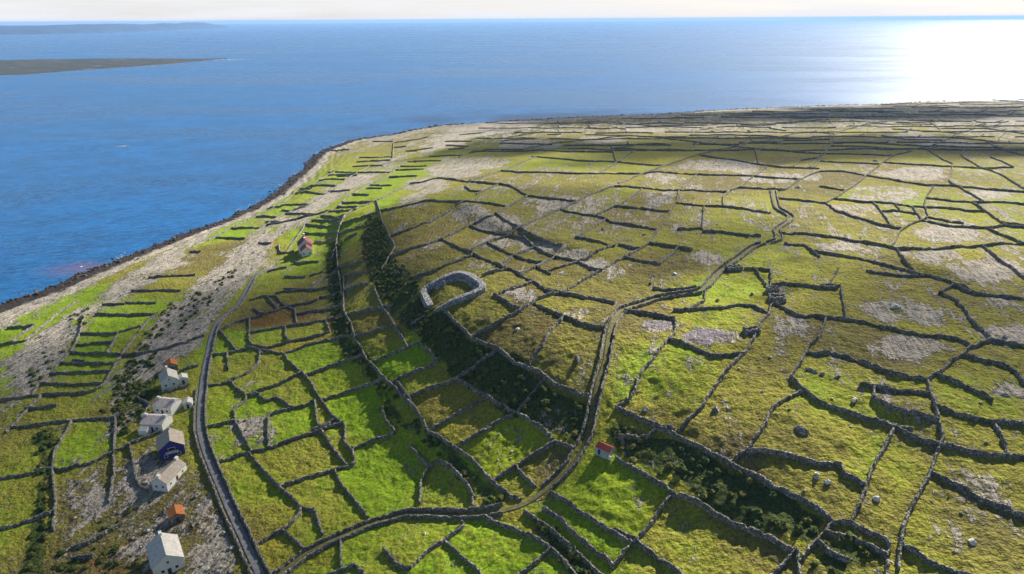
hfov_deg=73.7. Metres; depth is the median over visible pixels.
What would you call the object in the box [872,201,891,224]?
dry stone wall
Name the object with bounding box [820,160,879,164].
dry stone wall
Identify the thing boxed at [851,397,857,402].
boulder
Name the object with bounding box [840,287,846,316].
dry stone wall
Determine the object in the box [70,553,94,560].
dry stone wall
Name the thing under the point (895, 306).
boulder
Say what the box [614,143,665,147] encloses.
dry stone wall
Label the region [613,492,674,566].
dry stone wall
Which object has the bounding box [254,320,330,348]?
dry stone wall
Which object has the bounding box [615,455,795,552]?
dry stone wall
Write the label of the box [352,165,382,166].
dry stone wall
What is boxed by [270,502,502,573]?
dry stone wall
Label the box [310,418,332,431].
dry stone wall
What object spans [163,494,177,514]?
dry stone wall
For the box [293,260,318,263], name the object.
dry stone wall
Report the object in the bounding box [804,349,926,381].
dry stone wall
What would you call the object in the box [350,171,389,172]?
dry stone wall
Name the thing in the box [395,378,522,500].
dry stone wall
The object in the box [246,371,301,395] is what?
dry stone wall
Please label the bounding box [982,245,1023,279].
dry stone wall
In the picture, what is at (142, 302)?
dry stone wall
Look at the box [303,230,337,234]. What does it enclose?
dry stone wall
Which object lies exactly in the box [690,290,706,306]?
dry stone wall
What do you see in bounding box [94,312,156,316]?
dry stone wall
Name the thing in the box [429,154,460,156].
dry stone wall
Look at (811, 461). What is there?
dry stone wall
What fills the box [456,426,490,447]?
dry stone wall
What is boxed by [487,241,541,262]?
dry stone wall
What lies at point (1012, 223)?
dry stone wall
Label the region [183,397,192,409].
white shed
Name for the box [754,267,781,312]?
dry stone wall
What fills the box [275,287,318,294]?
dry stone wall
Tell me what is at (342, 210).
dry stone wall
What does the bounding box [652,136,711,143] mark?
dry stone wall
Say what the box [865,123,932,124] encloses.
dry stone wall
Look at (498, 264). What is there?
dry stone wall
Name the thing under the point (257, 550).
dry stone wall
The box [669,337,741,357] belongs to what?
dry stone wall
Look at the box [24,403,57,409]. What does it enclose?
dry stone wall
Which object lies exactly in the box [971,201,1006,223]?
dry stone wall
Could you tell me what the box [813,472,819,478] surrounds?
boulder
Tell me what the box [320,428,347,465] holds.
dry stone wall
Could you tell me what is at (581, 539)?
dry stone wall
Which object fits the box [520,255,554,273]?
dry stone wall
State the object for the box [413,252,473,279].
dry stone wall
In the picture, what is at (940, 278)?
dry stone wall
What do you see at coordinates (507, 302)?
dry stone wall
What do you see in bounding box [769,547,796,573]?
dry stone wall
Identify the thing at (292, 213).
dry stone wall
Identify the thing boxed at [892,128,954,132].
dry stone wall
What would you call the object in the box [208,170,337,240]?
dry stone wall
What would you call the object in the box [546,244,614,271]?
dry stone wall
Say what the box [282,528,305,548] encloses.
dry stone wall
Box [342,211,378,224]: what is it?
dry stone wall
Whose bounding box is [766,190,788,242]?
dry stone wall
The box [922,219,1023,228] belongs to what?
dry stone wall
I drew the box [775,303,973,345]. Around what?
dry stone wall
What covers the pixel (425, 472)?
dry stone wall
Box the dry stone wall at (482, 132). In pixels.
[459,126,505,134]
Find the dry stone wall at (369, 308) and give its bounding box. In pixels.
[347,304,392,315]
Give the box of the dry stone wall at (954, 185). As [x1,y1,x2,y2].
[778,170,1023,192]
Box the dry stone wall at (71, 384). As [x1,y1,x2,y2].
[40,381,103,385]
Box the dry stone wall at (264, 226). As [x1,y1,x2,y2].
[244,165,369,238]
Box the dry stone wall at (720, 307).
[673,303,767,313]
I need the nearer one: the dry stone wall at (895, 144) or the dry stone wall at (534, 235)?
the dry stone wall at (534, 235)
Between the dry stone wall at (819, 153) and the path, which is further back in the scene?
the dry stone wall at (819, 153)
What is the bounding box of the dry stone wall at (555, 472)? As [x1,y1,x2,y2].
[541,360,600,486]
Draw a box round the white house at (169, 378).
[158,366,188,391]
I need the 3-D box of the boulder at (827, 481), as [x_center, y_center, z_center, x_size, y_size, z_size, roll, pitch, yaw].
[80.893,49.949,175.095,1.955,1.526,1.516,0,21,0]
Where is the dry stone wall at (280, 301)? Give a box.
[249,295,297,322]
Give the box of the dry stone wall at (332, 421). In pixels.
[314,399,334,427]
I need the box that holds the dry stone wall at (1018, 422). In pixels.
[1013,419,1023,426]
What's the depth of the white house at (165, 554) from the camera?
198.80 m
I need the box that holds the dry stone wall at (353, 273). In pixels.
[339,271,364,278]
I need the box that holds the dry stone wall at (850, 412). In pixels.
[789,316,913,431]
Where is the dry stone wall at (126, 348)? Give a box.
[100,312,158,387]
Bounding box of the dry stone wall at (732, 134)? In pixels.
[690,134,777,136]
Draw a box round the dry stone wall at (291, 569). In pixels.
[282,511,503,573]
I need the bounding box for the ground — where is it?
[0,101,1023,573]
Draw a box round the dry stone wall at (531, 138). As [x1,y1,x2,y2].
[501,133,560,141]
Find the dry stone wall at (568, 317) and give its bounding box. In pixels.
[532,302,603,328]
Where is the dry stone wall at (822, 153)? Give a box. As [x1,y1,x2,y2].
[809,133,830,166]
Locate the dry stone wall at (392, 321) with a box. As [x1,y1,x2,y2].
[373,285,407,346]
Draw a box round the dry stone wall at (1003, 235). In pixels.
[988,228,1022,242]
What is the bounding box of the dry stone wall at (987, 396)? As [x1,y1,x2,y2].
[936,372,993,401]
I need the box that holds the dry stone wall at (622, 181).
[618,135,751,183]
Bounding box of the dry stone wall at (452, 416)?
[429,395,487,430]
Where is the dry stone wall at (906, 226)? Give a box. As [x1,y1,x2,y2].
[890,185,933,245]
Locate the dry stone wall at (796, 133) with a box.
[766,131,833,141]
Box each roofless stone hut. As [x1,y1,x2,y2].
[724,264,742,271]
[742,325,760,335]
[765,285,779,293]
[768,293,786,303]
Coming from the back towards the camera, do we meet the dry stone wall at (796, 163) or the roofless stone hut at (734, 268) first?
the dry stone wall at (796, 163)
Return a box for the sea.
[0,19,1023,304]
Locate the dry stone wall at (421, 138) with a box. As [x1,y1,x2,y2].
[394,128,448,142]
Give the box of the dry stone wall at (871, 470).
[850,426,894,520]
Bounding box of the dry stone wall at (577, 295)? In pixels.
[538,284,614,304]
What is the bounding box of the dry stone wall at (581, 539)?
[542,505,614,569]
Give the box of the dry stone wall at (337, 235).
[332,214,345,257]
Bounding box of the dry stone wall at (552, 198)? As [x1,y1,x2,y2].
[528,195,575,201]
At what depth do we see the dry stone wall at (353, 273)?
391.98 m
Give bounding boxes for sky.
[0,0,1023,25]
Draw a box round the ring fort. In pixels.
[421,271,485,312]
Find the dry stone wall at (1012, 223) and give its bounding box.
[1003,221,1023,224]
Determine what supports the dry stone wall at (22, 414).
on the ground
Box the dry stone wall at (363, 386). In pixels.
[322,377,385,400]
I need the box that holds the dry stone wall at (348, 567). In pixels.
[325,562,364,573]
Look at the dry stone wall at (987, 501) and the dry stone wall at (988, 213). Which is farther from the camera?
the dry stone wall at (988, 213)
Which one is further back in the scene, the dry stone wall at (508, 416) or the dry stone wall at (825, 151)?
the dry stone wall at (825, 151)
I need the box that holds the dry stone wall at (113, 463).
[107,415,116,502]
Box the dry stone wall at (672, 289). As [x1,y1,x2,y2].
[652,285,696,291]
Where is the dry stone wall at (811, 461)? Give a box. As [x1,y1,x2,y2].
[747,447,865,486]
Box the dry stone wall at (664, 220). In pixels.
[649,174,696,241]
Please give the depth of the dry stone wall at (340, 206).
544.75 m
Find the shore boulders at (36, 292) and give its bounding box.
[1,98,1017,303]
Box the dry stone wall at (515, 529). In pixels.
[487,516,576,573]
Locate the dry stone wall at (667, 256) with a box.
[659,246,677,264]
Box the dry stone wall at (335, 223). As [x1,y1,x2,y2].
[306,221,341,226]
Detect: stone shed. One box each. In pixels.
[164,358,177,369]
[167,504,185,525]
[595,441,614,460]
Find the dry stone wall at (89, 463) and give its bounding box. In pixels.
[0,430,162,479]
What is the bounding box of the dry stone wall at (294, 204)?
[280,203,307,205]
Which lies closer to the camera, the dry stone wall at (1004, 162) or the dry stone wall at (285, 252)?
the dry stone wall at (285, 252)
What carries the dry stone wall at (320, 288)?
on the ground
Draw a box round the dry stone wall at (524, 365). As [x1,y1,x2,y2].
[444,309,590,397]
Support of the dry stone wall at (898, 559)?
on the ground
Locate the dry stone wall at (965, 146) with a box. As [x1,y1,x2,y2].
[933,145,996,147]
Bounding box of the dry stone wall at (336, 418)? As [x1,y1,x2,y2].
[261,349,356,462]
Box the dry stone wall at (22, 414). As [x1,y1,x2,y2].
[5,392,43,433]
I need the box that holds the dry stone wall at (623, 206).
[594,205,669,214]
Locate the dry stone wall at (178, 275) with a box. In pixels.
[148,273,195,277]
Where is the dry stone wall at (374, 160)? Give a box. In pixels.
[357,159,389,161]
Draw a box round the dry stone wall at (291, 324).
[250,311,344,333]
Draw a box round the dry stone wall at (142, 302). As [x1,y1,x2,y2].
[125,301,155,303]
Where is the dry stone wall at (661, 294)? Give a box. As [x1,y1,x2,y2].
[599,241,760,361]
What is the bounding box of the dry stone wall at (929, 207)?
[834,197,984,212]
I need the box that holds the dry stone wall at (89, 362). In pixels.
[60,361,117,365]
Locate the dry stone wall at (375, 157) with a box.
[359,156,391,157]
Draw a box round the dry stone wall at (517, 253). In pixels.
[500,245,534,263]
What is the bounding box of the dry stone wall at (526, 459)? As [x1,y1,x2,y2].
[493,440,555,480]
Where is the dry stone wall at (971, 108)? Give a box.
[927,106,1020,108]
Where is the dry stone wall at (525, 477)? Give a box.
[515,464,535,488]
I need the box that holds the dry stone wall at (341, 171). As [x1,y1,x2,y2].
[328,171,351,172]
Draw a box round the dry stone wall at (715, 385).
[676,313,769,433]
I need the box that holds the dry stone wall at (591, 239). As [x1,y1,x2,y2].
[576,236,614,246]
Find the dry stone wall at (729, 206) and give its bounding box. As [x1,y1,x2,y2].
[676,202,770,213]
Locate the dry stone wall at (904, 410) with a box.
[871,385,939,421]
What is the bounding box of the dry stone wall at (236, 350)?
[212,346,262,356]
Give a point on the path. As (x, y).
(543, 491)
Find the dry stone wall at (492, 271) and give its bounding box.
[482,267,507,276]
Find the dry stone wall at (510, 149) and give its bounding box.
[459,141,561,157]
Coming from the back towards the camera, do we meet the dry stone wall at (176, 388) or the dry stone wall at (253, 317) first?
the dry stone wall at (253, 317)
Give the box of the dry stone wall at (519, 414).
[456,377,573,449]
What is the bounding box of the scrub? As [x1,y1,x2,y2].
[23,214,871,573]
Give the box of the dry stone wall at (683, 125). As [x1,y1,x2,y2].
[659,125,706,125]
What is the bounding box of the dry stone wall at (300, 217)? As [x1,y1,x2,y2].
[266,209,329,225]
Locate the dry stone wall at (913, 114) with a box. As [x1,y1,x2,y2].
[878,112,947,115]
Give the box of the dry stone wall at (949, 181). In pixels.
[922,146,956,184]
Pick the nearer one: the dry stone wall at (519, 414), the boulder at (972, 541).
the boulder at (972, 541)
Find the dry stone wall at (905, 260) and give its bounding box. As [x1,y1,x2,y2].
[896,248,915,270]
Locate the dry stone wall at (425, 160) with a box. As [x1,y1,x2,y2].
[413,160,440,161]
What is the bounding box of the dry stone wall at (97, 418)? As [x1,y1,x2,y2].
[9,412,120,428]
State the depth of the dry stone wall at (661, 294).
284.96 m
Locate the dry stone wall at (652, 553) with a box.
[614,527,683,573]
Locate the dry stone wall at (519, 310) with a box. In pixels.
[471,228,658,336]
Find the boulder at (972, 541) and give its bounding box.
[968,538,975,545]
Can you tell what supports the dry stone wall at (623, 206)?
on the ground
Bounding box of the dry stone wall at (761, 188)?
[738,186,784,189]
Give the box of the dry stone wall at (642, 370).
[615,318,676,408]
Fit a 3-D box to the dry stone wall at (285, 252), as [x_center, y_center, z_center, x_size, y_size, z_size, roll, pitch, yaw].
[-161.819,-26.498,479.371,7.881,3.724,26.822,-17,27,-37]
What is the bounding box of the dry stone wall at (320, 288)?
[283,282,339,290]
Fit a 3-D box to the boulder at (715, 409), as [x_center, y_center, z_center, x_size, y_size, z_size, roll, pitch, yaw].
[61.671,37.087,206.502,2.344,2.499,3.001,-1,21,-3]
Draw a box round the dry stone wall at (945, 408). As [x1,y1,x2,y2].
[937,403,1014,424]
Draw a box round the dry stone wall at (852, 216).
[778,197,901,228]
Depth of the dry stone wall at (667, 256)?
332.92 m
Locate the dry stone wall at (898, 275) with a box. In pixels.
[866,269,926,277]
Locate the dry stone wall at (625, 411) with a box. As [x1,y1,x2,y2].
[616,405,674,430]
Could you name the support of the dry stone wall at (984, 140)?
on the ground
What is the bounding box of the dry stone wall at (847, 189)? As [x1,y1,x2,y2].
[825,129,973,202]
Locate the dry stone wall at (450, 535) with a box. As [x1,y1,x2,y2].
[410,520,464,568]
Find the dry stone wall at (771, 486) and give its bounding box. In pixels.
[614,426,833,521]
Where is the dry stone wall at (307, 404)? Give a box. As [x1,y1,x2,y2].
[246,391,314,408]
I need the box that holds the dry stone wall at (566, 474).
[550,361,609,489]
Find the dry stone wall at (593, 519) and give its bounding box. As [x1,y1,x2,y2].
[549,490,632,543]
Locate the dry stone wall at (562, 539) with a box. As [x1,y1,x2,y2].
[523,508,602,573]
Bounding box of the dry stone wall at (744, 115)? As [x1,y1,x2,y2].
[721,114,768,116]
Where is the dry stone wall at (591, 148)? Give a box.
[568,148,611,150]
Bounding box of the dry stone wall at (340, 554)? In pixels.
[339,539,342,567]
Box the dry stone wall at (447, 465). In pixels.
[408,444,475,505]
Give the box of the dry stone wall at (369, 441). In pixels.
[350,432,393,449]
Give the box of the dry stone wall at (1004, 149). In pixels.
[985,140,1023,155]
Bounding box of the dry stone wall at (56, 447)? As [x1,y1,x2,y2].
[51,419,72,531]
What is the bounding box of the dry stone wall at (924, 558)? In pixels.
[902,541,973,573]
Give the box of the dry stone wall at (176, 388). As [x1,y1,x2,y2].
[163,384,187,392]
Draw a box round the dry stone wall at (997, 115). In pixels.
[968,114,1023,116]
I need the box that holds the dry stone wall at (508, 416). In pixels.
[480,376,545,429]
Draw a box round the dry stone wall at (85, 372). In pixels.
[49,369,110,374]
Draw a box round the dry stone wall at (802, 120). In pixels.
[774,119,827,122]
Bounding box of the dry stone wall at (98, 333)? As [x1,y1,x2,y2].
[79,331,117,334]
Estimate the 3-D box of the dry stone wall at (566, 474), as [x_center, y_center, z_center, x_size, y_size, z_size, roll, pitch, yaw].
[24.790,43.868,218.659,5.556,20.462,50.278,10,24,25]
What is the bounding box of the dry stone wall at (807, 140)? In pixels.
[784,138,828,140]
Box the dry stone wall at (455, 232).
[389,195,527,257]
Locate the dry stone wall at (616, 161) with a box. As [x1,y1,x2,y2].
[597,150,635,172]
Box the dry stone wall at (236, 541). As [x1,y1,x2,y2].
[192,387,253,573]
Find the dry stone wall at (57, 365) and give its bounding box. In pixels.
[31,314,85,393]
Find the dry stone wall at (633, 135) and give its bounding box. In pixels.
[585,134,685,136]
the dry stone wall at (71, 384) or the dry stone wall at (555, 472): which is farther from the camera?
the dry stone wall at (71, 384)
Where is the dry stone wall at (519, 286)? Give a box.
[498,280,532,292]
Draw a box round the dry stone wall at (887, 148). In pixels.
[865,146,911,149]
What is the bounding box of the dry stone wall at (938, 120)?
[908,120,971,121]
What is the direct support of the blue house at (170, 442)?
on the ground
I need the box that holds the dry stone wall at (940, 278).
[813,249,974,290]
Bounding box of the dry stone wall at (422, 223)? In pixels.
[387,200,463,238]
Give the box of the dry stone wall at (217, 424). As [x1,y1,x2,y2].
[206,419,233,427]
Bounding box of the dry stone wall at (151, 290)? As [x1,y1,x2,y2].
[131,289,180,291]
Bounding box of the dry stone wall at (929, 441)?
[875,417,1023,459]
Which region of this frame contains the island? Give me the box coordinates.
[0,58,227,75]
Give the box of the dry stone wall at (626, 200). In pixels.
[618,188,641,204]
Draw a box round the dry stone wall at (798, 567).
[795,547,801,573]
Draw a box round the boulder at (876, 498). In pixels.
[872,495,879,501]
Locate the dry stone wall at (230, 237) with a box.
[216,236,244,238]
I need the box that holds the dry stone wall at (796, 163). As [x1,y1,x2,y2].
[793,157,819,166]
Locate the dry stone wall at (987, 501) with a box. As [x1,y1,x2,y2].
[932,470,1023,519]
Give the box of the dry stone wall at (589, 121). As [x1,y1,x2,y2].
[561,121,615,124]
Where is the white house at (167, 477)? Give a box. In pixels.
[151,456,186,491]
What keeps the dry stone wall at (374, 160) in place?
on the ground
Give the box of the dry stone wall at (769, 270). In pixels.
[744,267,771,285]
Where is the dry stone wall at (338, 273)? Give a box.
[336,246,342,295]
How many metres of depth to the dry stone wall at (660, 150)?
712.49 m
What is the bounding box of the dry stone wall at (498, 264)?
[442,237,558,295]
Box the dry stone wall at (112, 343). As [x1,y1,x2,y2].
[106,333,118,351]
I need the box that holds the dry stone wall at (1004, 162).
[990,156,1012,165]
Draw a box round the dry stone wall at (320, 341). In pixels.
[286,333,352,353]
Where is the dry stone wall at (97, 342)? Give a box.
[76,341,111,346]
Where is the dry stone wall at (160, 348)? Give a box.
[121,334,204,356]
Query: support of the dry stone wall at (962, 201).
on the ground
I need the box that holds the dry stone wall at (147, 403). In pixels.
[136,396,150,417]
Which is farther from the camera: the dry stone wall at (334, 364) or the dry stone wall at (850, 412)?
the dry stone wall at (334, 364)
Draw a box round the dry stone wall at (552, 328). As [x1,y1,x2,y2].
[526,314,563,365]
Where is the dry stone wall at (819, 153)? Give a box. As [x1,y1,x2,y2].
[739,147,891,155]
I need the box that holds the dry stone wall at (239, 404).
[207,380,251,450]
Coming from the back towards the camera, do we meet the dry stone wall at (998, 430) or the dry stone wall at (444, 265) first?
the dry stone wall at (444, 265)
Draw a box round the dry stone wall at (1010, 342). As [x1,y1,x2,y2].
[991,337,1023,348]
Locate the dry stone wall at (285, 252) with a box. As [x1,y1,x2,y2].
[278,243,293,253]
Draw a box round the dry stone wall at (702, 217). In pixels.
[701,205,704,229]
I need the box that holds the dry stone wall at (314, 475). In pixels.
[280,461,355,487]
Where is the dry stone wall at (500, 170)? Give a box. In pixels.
[467,156,535,180]
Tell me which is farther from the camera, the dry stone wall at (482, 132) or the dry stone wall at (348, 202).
the dry stone wall at (482, 132)
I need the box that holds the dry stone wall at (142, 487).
[128,442,149,492]
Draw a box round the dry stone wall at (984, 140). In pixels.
[950,137,1023,143]
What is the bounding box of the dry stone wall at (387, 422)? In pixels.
[381,406,396,433]
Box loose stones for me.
[0,121,1022,573]
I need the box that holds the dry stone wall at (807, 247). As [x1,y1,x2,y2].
[784,242,819,257]
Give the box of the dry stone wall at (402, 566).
[382,545,409,570]
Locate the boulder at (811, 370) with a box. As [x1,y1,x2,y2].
[805,368,817,373]
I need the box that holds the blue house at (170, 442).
[156,426,184,460]
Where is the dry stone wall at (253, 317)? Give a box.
[219,306,285,330]
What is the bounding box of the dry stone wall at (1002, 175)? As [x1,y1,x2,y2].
[960,154,1023,188]
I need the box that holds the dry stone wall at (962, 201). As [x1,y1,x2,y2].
[926,196,1023,204]
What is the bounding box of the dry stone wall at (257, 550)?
[204,273,270,573]
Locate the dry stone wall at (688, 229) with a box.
[677,227,701,230]
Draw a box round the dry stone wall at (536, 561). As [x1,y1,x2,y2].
[517,546,551,573]
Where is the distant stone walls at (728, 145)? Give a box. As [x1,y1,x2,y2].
[72,99,1023,527]
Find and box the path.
[277,191,792,573]
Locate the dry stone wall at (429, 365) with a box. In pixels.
[371,341,439,382]
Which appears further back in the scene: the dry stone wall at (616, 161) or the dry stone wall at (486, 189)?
the dry stone wall at (616, 161)
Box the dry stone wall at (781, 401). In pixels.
[731,387,803,461]
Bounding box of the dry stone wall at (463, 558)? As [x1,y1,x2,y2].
[444,540,482,573]
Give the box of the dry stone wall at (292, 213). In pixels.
[286,212,313,214]
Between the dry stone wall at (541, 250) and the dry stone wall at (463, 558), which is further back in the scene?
the dry stone wall at (541, 250)
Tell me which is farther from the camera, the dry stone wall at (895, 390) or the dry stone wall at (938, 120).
the dry stone wall at (938, 120)
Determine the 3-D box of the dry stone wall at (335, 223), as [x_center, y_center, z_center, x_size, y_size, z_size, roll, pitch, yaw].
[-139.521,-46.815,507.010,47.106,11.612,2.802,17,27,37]
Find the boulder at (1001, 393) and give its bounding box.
[998,391,1010,396]
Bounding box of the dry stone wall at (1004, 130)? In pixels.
[981,128,1023,133]
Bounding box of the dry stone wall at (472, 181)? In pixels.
[346,177,527,214]
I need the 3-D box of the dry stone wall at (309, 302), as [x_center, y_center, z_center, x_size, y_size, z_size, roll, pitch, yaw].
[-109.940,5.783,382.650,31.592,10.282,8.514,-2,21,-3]
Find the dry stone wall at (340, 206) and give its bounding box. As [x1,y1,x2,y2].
[338,205,363,207]
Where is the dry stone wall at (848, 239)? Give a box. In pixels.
[782,231,895,249]
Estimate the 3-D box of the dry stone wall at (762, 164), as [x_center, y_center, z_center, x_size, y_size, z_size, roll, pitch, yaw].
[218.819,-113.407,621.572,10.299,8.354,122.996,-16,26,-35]
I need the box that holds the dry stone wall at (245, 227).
[231,226,259,228]
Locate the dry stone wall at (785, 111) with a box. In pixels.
[752,110,828,111]
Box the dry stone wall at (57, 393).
[0,385,100,401]
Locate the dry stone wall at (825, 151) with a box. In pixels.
[814,134,834,166]
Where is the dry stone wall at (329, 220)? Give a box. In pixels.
[311,217,343,221]
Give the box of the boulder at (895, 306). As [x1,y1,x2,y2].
[890,305,901,308]
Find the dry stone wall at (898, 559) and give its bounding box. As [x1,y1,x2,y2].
[895,379,944,570]
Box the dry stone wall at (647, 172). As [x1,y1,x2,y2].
[501,170,799,179]
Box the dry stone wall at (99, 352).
[69,351,120,355]
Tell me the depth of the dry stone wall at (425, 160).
731.95 m
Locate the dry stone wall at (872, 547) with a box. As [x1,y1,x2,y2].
[826,529,887,557]
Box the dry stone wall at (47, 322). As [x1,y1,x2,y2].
[0,299,78,345]
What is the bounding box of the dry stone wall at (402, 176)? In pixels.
[389,175,416,177]
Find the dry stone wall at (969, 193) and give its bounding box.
[957,185,983,200]
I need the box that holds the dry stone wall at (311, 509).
[299,504,322,536]
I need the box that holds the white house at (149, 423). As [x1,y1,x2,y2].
[137,413,172,434]
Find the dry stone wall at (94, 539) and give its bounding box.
[70,521,123,549]
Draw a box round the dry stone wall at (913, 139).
[881,134,942,140]
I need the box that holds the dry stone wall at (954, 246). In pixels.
[896,242,1023,250]
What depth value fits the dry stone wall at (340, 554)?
195.91 m
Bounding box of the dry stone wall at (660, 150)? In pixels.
[613,147,714,150]
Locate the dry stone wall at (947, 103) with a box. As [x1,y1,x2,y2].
[880,101,1023,104]
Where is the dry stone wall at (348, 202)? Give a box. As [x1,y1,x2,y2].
[341,200,373,203]
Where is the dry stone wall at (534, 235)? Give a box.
[495,212,561,245]
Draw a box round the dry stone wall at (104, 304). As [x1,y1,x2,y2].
[102,302,124,305]
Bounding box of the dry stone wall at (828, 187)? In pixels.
[819,185,843,190]
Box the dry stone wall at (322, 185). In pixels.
[311,184,335,185]
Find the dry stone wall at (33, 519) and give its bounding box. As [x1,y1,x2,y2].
[0,509,53,530]
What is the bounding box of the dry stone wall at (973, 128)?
[941,125,1004,128]
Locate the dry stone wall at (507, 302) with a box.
[493,292,521,308]
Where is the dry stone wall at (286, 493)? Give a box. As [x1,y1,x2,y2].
[248,451,302,545]
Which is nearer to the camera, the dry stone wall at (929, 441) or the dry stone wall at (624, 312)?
the dry stone wall at (929, 441)
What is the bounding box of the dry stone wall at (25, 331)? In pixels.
[11,324,35,340]
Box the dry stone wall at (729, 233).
[702,229,760,236]
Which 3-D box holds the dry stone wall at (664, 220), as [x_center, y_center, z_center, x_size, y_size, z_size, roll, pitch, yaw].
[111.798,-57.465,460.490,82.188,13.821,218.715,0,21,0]
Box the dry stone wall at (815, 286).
[771,281,837,289]
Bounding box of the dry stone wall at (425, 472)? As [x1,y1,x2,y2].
[418,464,429,504]
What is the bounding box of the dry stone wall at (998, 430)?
[991,419,1009,454]
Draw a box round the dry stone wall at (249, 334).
[248,317,253,345]
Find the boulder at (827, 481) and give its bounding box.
[824,479,830,484]
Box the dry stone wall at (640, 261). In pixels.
[624,255,657,264]
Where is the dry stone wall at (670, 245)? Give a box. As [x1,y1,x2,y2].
[649,241,692,250]
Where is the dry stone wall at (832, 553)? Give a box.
[817,539,849,562]
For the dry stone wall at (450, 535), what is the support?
on the ground
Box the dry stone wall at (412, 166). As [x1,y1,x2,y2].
[400,165,426,166]
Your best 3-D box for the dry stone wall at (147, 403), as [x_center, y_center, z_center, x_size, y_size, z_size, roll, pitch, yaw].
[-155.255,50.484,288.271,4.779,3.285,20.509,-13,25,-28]
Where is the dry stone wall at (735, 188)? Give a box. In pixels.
[722,166,766,204]
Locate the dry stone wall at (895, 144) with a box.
[865,142,930,145]
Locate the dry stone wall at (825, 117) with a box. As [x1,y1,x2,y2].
[791,116,864,118]
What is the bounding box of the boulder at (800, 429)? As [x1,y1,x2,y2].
[794,425,808,434]
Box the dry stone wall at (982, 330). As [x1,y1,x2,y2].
[926,291,991,379]
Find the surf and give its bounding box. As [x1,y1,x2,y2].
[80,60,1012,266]
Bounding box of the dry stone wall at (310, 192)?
[292,190,326,194]
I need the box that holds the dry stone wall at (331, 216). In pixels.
[321,214,344,217]
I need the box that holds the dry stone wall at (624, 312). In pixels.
[608,242,765,363]
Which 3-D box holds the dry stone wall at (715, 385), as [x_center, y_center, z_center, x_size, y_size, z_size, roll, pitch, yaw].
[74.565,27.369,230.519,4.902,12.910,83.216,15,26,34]
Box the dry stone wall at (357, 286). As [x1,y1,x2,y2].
[343,282,368,291]
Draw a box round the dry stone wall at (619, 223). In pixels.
[560,209,657,229]
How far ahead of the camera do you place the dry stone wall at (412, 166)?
703.54 m
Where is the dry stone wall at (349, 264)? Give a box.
[338,260,363,267]
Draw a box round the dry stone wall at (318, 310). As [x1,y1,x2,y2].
[296,303,342,315]
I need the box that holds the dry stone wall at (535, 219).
[470,185,726,249]
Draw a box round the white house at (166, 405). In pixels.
[152,396,182,414]
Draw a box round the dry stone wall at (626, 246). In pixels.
[618,243,638,249]
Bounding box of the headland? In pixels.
[0,22,227,34]
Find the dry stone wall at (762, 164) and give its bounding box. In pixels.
[700,155,819,168]
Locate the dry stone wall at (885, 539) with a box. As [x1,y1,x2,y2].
[799,518,890,573]
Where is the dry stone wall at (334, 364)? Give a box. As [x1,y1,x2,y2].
[306,353,362,375]
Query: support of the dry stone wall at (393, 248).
on the ground
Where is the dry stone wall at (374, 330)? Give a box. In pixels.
[353,324,393,338]
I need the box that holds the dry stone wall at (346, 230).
[337,224,364,233]
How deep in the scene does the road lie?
244.88 m
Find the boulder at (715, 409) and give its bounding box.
[712,406,719,412]
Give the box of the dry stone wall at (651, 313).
[624,308,675,319]
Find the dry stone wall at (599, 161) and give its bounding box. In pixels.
[531,156,661,165]
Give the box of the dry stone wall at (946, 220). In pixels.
[928,216,963,223]
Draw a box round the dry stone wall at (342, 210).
[329,208,355,211]
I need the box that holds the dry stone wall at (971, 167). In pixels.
[884,161,1013,168]
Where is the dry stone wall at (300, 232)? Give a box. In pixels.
[286,161,416,251]
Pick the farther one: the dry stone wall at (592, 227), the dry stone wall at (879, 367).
the dry stone wall at (592, 227)
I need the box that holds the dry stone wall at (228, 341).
[219,329,236,349]
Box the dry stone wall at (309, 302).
[286,291,340,306]
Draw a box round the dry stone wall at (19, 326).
[7,324,33,328]
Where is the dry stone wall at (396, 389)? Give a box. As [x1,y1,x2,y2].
[342,275,417,415]
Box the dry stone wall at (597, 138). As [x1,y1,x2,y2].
[561,135,628,142]
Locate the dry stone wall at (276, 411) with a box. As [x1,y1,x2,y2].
[267,407,290,444]
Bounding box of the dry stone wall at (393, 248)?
[376,199,395,269]
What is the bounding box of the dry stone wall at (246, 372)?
[224,350,260,382]
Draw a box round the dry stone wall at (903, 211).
[895,204,916,214]
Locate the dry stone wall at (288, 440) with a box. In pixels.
[218,420,342,462]
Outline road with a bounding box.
[196,276,265,573]
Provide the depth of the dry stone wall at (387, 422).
252.27 m
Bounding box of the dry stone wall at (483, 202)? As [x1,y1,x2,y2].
[380,199,506,211]
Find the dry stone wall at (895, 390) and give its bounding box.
[859,382,930,395]
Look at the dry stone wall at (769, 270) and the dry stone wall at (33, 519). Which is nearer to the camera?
the dry stone wall at (33, 519)
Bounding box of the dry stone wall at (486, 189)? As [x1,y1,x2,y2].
[476,183,498,194]
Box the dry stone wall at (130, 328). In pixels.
[119,319,148,332]
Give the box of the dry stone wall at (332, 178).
[319,178,345,180]
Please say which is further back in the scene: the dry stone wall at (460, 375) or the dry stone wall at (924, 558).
the dry stone wall at (460, 375)
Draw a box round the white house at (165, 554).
[145,530,184,573]
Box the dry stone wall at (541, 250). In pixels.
[469,225,602,271]
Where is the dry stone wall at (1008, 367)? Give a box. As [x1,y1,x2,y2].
[963,353,1023,386]
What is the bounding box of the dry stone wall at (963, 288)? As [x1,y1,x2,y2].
[941,283,1023,300]
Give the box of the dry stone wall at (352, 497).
[334,468,368,518]
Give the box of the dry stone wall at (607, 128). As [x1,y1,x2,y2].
[570,123,649,131]
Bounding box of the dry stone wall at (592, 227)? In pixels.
[575,217,606,237]
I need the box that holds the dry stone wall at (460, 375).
[405,346,498,398]
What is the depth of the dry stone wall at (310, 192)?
641.32 m
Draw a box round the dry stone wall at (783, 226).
[771,190,794,243]

